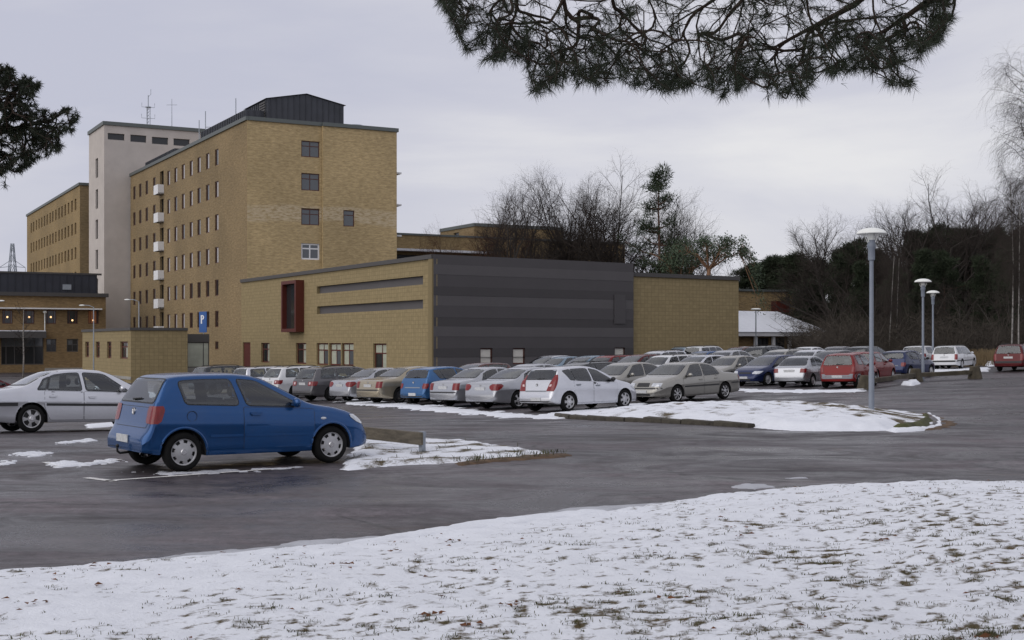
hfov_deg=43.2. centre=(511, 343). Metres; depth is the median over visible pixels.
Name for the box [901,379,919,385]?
snow patch
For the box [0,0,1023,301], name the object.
sky
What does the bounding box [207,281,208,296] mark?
window
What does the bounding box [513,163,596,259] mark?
bare tree
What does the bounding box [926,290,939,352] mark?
street lamp
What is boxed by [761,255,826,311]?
conifer
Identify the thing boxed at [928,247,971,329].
conifer
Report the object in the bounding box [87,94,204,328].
stucco tower
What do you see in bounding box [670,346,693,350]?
parked car
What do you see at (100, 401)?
parked car
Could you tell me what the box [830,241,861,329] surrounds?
conifer
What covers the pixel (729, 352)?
parked car
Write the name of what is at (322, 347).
window
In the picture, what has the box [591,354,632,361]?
parked car
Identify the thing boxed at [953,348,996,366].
dry reeds
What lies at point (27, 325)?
sapling
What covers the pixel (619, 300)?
hatch door
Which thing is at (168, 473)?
snow patch
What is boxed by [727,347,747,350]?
parked car
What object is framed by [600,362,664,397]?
parked car
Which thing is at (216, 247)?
window
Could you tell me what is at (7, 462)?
snow patch
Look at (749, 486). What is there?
snow patch
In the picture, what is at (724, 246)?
green tree
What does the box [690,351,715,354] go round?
parked car
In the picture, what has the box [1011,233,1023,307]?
conifer
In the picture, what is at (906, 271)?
bare tree
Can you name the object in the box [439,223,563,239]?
roof block
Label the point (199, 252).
window
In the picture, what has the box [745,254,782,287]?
conifer
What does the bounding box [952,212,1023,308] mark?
bare tree
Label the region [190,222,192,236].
window
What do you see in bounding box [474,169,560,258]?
bare tree
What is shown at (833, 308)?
bare tree
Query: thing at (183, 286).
window
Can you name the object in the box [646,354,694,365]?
parked car
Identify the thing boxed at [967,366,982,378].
stone post
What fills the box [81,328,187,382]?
flat roofed annex
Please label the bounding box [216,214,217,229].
window
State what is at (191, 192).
window
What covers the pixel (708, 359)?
parked car
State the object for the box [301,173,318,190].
window
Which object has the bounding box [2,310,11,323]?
window
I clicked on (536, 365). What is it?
parked car
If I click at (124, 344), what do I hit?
window
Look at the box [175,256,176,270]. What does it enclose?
window
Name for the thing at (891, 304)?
conifer
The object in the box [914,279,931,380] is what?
street lamp
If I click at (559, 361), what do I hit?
parked car
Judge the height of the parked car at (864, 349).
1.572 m
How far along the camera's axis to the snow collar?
28.01 m
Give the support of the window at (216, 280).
in the brick hospital block at (281, 185)
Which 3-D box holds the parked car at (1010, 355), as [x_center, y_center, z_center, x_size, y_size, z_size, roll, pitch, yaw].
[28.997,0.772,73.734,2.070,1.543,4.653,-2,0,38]
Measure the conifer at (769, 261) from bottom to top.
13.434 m
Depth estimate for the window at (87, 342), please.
116.43 m
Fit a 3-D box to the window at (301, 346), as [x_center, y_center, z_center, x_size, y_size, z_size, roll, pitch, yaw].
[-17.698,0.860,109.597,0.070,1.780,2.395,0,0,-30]
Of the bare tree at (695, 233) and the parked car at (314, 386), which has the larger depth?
the bare tree at (695, 233)
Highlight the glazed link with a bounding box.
[188,334,208,371]
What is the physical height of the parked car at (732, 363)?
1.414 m
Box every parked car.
[0,369,155,431]
[0,380,10,387]
[107,372,365,471]
[188,364,263,393]
[234,365,296,378]
[262,365,343,396]
[292,365,363,400]
[329,367,391,400]
[356,366,429,402]
[400,366,463,404]
[430,367,506,406]
[459,363,510,369]
[465,367,542,408]
[512,363,554,367]
[519,366,635,410]
[527,355,565,363]
[543,356,575,365]
[563,361,618,369]
[564,355,603,364]
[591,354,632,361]
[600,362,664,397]
[618,354,657,361]
[631,362,739,401]
[645,350,685,354]
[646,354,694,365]
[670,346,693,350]
[680,355,722,363]
[684,345,722,353]
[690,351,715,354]
[710,355,761,382]
[711,350,756,357]
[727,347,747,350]
[734,355,799,385]
[745,345,784,356]
[762,348,804,355]
[774,356,834,386]
[793,350,825,355]
[799,347,823,349]
[814,350,853,359]
[820,353,877,387]
[824,346,849,349]
[846,346,885,353]
[847,352,894,382]
[882,350,934,373]
[903,346,944,367]
[931,345,975,368]
[994,343,1023,370]
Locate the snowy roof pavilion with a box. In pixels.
[739,311,818,348]
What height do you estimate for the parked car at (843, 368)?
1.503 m
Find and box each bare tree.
[465,177,540,257]
[473,174,560,259]
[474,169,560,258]
[501,174,635,260]
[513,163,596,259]
[519,172,628,260]
[519,178,635,261]
[543,147,691,270]
[587,183,657,272]
[594,190,701,272]
[608,190,723,274]
[649,200,756,311]
[759,267,843,316]
[762,208,855,323]
[787,226,848,320]
[791,277,865,338]
[801,214,909,314]
[835,269,914,332]
[847,204,946,324]
[855,162,1023,322]
[859,195,970,292]
[862,205,966,314]
[879,178,1022,290]
[887,279,953,336]
[913,192,1000,262]
[914,201,1021,325]
[915,272,989,334]
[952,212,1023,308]
[959,261,1023,334]
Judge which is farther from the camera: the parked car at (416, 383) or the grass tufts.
the parked car at (416, 383)
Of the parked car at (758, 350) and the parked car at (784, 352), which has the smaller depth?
the parked car at (784, 352)
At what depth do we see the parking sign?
111.93 m
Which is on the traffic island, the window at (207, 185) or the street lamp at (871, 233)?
the street lamp at (871, 233)
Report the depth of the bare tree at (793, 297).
136.04 m
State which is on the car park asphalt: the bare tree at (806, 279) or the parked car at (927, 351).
the parked car at (927, 351)
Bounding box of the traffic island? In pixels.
[572,400,935,424]
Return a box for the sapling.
[9,301,36,378]
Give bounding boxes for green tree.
[642,243,710,274]
[669,231,769,314]
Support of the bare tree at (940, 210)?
on the ground
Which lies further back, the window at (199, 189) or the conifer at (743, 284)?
the conifer at (743, 284)
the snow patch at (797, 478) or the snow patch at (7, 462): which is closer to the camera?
the snow patch at (797, 478)
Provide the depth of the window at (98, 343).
112.79 m
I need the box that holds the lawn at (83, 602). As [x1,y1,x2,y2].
[0,479,1023,639]
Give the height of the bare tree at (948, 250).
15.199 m
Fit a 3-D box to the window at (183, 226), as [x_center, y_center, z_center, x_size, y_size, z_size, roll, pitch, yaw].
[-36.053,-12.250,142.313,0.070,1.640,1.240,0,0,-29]
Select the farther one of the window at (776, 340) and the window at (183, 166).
the window at (183, 166)
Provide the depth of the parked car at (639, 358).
71.66 m
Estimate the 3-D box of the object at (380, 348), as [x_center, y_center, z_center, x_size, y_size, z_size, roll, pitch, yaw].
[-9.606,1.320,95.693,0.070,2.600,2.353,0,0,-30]
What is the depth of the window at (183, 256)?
142.41 m
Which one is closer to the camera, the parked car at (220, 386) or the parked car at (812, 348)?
the parked car at (220, 386)
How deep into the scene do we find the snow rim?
13.09 m
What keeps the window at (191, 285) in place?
in the brick hospital block at (281, 185)
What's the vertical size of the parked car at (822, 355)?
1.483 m
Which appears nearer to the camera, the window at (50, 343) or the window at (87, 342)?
the window at (87, 342)
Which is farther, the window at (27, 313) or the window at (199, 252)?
the window at (27, 313)
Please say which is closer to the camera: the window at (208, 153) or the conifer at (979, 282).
the conifer at (979, 282)
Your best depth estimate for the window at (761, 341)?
126.07 m
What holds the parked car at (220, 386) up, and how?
on the car park asphalt
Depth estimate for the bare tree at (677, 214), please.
130.36 m
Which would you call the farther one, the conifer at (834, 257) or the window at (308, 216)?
the conifer at (834, 257)
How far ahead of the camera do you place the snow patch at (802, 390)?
53.48 m
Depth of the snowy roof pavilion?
126.84 m
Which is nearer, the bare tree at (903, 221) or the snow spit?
the snow spit
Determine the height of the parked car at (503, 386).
1.453 m
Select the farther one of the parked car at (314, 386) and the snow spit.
the parked car at (314, 386)
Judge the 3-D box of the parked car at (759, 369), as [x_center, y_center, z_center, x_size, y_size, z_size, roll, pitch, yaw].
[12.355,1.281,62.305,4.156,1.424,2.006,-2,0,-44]
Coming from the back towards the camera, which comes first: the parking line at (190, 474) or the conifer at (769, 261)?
the conifer at (769, 261)
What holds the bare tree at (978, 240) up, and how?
on the ground
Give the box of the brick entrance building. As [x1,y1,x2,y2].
[0,271,108,372]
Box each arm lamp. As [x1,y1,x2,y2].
[79,305,93,369]
[124,299,139,327]
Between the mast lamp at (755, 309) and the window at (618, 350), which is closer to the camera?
the window at (618, 350)
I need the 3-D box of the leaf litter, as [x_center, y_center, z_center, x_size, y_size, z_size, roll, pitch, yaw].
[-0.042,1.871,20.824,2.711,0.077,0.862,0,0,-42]
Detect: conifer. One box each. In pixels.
[729,260,758,288]
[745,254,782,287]
[746,254,785,288]
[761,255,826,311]
[777,250,810,319]
[779,256,832,318]
[795,282,832,327]
[822,246,841,332]
[829,235,867,308]
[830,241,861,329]
[844,258,881,328]
[866,242,911,345]
[874,251,885,323]
[875,245,919,331]
[875,266,910,330]
[889,228,922,322]
[900,246,941,340]
[912,223,957,320]
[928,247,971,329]
[951,225,981,323]
[964,253,999,334]
[985,225,1021,323]
[988,249,1023,338]
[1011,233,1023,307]
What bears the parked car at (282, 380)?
on the car park asphalt
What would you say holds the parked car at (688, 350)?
on the car park asphalt
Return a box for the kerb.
[554,413,754,427]
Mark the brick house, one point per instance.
(748, 306)
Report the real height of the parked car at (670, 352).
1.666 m
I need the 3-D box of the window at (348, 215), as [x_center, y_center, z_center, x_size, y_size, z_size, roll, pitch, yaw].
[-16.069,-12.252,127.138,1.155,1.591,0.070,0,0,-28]
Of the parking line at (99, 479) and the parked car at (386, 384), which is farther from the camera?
the parked car at (386, 384)
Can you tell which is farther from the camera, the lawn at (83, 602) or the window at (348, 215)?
the window at (348, 215)
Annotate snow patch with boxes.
[0,460,16,465]
[8,451,53,456]
[46,458,127,467]
[55,438,97,443]
[85,422,113,428]
[143,466,302,475]
[335,399,543,417]
[533,403,647,418]
[732,483,774,489]
[739,389,865,392]
[785,477,807,478]
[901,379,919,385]
[935,367,988,371]
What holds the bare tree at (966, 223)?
on the ground
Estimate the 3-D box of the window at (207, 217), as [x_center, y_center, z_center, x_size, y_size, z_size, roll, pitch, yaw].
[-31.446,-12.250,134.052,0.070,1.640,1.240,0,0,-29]
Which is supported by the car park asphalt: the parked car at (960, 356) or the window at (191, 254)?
the parked car at (960, 356)
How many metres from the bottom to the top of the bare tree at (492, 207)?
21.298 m
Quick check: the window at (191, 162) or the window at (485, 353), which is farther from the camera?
the window at (191, 162)
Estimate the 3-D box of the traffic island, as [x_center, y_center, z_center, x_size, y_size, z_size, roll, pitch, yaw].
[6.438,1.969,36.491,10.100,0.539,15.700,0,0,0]
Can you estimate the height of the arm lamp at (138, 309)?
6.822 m
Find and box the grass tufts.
[353,439,569,463]
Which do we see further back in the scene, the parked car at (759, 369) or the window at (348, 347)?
the window at (348, 347)
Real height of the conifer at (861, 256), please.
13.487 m
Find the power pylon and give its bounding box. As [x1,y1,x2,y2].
[0,243,25,271]
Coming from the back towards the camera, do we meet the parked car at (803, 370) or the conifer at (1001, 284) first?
the conifer at (1001, 284)
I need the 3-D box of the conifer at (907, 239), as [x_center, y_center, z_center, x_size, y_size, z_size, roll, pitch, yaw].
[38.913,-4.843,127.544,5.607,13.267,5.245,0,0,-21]
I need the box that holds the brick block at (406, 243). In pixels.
[397,233,624,262]
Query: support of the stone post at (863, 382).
on the car park asphalt
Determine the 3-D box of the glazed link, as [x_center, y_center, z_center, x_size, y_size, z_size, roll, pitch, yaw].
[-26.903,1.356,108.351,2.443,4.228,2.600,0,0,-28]
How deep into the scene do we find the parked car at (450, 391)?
48.23 m
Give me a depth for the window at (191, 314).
139.62 m
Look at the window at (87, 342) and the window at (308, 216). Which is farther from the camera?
the window at (308, 216)
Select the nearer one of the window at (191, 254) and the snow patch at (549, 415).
the snow patch at (549, 415)
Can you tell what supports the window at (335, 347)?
in the new hall
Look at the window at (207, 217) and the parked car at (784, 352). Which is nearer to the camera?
the parked car at (784, 352)
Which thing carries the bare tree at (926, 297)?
on the ground
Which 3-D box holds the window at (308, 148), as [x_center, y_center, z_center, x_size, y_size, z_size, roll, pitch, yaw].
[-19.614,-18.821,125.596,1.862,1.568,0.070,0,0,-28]
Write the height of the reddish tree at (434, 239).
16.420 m
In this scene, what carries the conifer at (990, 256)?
on the ground
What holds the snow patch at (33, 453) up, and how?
on the car park asphalt
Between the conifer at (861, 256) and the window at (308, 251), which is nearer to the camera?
the window at (308, 251)
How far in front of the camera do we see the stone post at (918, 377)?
60.71 m
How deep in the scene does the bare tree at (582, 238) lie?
133.01 m
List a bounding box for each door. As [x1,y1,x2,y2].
[244,342,249,366]
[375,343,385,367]
[614,294,624,323]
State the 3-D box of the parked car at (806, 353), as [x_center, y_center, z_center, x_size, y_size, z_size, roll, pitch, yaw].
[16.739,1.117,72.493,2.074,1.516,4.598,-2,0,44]
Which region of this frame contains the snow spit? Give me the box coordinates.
[340,438,544,470]
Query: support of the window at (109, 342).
in the flat roofed annex
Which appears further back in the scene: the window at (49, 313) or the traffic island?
the window at (49, 313)
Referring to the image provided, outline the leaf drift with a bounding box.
[922,413,956,429]
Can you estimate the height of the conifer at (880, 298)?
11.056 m
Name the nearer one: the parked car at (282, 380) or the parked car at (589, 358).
the parked car at (282, 380)
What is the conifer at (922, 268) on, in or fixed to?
on the ground
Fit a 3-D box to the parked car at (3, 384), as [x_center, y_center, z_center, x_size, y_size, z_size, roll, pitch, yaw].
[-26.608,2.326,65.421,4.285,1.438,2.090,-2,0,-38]
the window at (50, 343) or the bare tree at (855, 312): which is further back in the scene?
the window at (50, 343)
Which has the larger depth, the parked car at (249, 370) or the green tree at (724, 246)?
the green tree at (724, 246)
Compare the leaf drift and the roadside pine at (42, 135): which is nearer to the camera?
the roadside pine at (42, 135)
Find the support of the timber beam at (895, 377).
attached to the stone post at (918, 377)
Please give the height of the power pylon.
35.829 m
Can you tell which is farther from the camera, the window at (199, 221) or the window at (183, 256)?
the window at (183, 256)
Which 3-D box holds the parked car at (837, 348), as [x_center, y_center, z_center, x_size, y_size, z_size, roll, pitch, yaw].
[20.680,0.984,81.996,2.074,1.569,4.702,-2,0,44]
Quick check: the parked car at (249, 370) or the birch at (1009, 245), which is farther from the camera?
the birch at (1009, 245)
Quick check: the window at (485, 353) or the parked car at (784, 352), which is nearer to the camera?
the parked car at (784, 352)
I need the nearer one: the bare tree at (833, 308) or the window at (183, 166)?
the bare tree at (833, 308)
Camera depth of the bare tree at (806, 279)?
128.42 m
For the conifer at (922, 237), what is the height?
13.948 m
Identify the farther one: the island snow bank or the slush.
the island snow bank
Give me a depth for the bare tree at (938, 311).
106.23 m
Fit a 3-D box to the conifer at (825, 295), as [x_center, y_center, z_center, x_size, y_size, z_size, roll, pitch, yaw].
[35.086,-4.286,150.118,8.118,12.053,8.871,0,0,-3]
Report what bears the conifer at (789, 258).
on the ground
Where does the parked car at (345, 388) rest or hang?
on the car park asphalt
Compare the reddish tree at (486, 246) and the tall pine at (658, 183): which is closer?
the tall pine at (658, 183)
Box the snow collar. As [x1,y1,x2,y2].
[886,412,940,432]
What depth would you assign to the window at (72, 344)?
148.37 m
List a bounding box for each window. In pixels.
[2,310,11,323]
[24,310,33,323]
[46,310,55,323]
[46,339,55,351]
[67,310,77,323]
[67,339,77,351]
[87,342,88,356]
[88,310,98,323]
[97,342,99,357]
[109,342,110,357]
[122,342,127,358]
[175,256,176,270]
[182,164,184,179]
[182,194,184,208]
[182,224,184,238]
[182,254,184,269]
[182,284,184,299]
[182,313,184,327]
[190,160,192,175]
[190,191,192,205]
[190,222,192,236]
[190,253,192,267]
[190,283,192,298]
[190,313,192,327]
[198,157,200,172]
[198,188,200,203]
[198,219,200,234]
[198,251,200,266]
[198,282,200,297]
[207,153,208,168]
[207,185,208,200]
[207,217,208,232]
[207,249,208,264]
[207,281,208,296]
[207,312,208,326]
[216,149,217,164]
[216,181,217,196]
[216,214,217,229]
[216,247,217,262]
[216,280,217,295]
[216,311,217,326]
[263,343,268,362]
[298,343,305,363]
[301,141,318,157]
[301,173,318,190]
[301,209,318,225]
[301,243,318,259]
[318,343,327,364]
[331,343,340,364]
[343,210,353,226]
[344,343,353,365]
[397,254,420,258]
[480,348,491,362]
[513,348,523,363]
[615,347,623,354]
[758,338,767,345]
[775,338,783,347]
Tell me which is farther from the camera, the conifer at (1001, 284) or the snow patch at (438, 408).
the conifer at (1001, 284)
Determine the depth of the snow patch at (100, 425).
34.85 m
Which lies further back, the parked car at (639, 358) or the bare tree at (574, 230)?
the bare tree at (574, 230)
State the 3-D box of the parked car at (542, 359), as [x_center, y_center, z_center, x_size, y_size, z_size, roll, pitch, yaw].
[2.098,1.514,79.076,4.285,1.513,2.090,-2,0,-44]
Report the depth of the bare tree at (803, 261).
149.42 m
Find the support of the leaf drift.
on the car park asphalt
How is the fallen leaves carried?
on the lawn at (83, 602)
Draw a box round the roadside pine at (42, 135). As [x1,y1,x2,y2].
[0,62,82,189]
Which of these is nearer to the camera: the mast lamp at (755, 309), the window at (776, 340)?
the mast lamp at (755, 309)
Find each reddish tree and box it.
[404,222,478,255]
[451,214,511,256]
[481,214,541,258]
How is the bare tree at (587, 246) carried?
on the ground
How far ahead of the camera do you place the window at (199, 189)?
136.95 m
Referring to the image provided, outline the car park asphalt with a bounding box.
[0,365,1023,569]
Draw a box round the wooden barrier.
[364,427,425,451]
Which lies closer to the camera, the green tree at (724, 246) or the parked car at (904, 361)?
the parked car at (904, 361)
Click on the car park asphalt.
(50, 515)
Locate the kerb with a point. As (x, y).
(650, 419)
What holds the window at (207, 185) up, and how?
in the brick hospital block at (281, 185)
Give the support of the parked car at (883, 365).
on the car park asphalt
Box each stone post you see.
[857,375,868,388]
[908,368,922,381]
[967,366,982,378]
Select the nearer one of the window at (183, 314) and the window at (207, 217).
the window at (207, 217)
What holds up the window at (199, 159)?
in the brick hospital block at (281, 185)
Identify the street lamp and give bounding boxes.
[856,228,886,409]
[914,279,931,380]
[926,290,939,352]
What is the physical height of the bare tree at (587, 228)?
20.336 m
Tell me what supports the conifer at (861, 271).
on the ground
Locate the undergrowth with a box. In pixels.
[770,292,1023,352]
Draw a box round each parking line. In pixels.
[86,477,117,480]
[105,467,294,480]
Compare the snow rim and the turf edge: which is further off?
the turf edge
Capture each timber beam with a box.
[874,373,915,382]
[921,370,971,376]
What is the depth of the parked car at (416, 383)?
50.93 m
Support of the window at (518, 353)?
in the new hall
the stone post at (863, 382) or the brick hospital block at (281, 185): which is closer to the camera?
the stone post at (863, 382)
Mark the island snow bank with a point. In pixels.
(810, 423)
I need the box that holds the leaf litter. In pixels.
[455,453,571,465]
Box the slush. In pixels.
[156,502,665,558]
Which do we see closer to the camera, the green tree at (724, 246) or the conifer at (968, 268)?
the green tree at (724, 246)
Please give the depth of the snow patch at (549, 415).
40.46 m
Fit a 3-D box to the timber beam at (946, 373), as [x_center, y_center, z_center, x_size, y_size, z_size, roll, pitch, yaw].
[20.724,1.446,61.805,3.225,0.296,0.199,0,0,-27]
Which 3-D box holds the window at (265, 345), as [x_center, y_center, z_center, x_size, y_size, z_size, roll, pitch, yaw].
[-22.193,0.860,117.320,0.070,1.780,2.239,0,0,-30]
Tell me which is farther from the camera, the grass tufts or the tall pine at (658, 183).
the tall pine at (658, 183)
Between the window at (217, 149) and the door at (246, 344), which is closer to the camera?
the door at (246, 344)
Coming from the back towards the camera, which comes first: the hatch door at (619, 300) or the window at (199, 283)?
the window at (199, 283)
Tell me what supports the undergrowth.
on the ground
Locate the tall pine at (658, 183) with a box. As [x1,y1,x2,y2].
[616,162,688,273]
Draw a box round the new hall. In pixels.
[240,254,739,375]
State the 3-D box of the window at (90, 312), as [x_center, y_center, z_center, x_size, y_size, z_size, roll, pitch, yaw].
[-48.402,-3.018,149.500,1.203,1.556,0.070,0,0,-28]
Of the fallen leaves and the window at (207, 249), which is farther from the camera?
the window at (207, 249)
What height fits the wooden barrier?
0.574 m
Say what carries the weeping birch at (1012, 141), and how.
on the ground
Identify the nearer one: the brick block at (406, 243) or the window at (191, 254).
the window at (191, 254)
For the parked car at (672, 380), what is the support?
on the car park asphalt
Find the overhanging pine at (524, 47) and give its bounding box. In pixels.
[433,0,961,107]
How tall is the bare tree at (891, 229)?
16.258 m
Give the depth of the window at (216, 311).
131.35 m
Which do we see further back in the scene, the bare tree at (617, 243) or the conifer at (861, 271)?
the bare tree at (617, 243)
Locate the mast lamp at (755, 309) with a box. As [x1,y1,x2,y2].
[751,308,760,345]
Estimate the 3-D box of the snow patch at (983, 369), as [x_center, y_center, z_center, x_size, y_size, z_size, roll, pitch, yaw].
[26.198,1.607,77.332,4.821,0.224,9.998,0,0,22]
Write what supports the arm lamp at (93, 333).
on the ground
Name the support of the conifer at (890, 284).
on the ground
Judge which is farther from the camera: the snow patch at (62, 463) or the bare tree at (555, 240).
the bare tree at (555, 240)
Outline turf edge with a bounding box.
[893,413,932,426]
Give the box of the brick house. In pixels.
[739,289,794,316]
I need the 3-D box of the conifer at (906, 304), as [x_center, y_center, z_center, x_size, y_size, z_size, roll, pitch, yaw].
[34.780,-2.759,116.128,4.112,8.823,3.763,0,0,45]
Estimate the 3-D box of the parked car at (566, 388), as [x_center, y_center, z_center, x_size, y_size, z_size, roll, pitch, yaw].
[2.305,1.491,43.587,4.285,1.483,2.090,-1,-1,-42]
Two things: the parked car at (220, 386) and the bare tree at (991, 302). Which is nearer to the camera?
the parked car at (220, 386)
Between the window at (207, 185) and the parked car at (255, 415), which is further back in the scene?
the window at (207, 185)
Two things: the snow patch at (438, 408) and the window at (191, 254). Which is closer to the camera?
the snow patch at (438, 408)
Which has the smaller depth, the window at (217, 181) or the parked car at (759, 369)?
the parked car at (759, 369)
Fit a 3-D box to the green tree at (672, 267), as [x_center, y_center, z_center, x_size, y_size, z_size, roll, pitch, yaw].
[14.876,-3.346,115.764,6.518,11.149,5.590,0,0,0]
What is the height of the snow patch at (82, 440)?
0.085 m
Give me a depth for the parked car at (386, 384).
52.47 m
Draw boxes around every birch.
[973,41,1023,298]
[984,173,1023,343]
[987,154,1023,343]
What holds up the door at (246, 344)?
in the new hall
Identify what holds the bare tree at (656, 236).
on the ground
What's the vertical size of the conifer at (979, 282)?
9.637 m
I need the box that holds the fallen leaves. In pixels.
[1,480,1023,638]
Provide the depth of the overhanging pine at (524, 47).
6.79 m
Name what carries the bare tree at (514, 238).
on the ground
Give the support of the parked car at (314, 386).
on the car park asphalt
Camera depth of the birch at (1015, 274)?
91.59 m
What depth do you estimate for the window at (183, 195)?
142.41 m
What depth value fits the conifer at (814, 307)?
133.75 m
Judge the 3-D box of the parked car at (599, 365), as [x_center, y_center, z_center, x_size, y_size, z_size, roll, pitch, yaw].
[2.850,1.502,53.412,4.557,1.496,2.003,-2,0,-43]
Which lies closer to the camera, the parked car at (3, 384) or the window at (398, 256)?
the parked car at (3, 384)
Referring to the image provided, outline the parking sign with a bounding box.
[199,311,206,333]
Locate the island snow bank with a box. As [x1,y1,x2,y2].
[754,415,897,430]
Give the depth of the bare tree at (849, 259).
124.32 m
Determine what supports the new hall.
on the ground
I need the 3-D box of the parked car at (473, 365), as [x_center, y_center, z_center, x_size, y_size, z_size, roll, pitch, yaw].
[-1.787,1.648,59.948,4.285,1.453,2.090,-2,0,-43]
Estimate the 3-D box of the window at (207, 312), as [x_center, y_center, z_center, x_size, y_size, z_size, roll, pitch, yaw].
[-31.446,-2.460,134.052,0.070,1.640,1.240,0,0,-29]
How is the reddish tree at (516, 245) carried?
on the ground
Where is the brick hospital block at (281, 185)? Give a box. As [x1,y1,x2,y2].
[129,93,401,372]
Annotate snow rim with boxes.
[344,509,605,542]

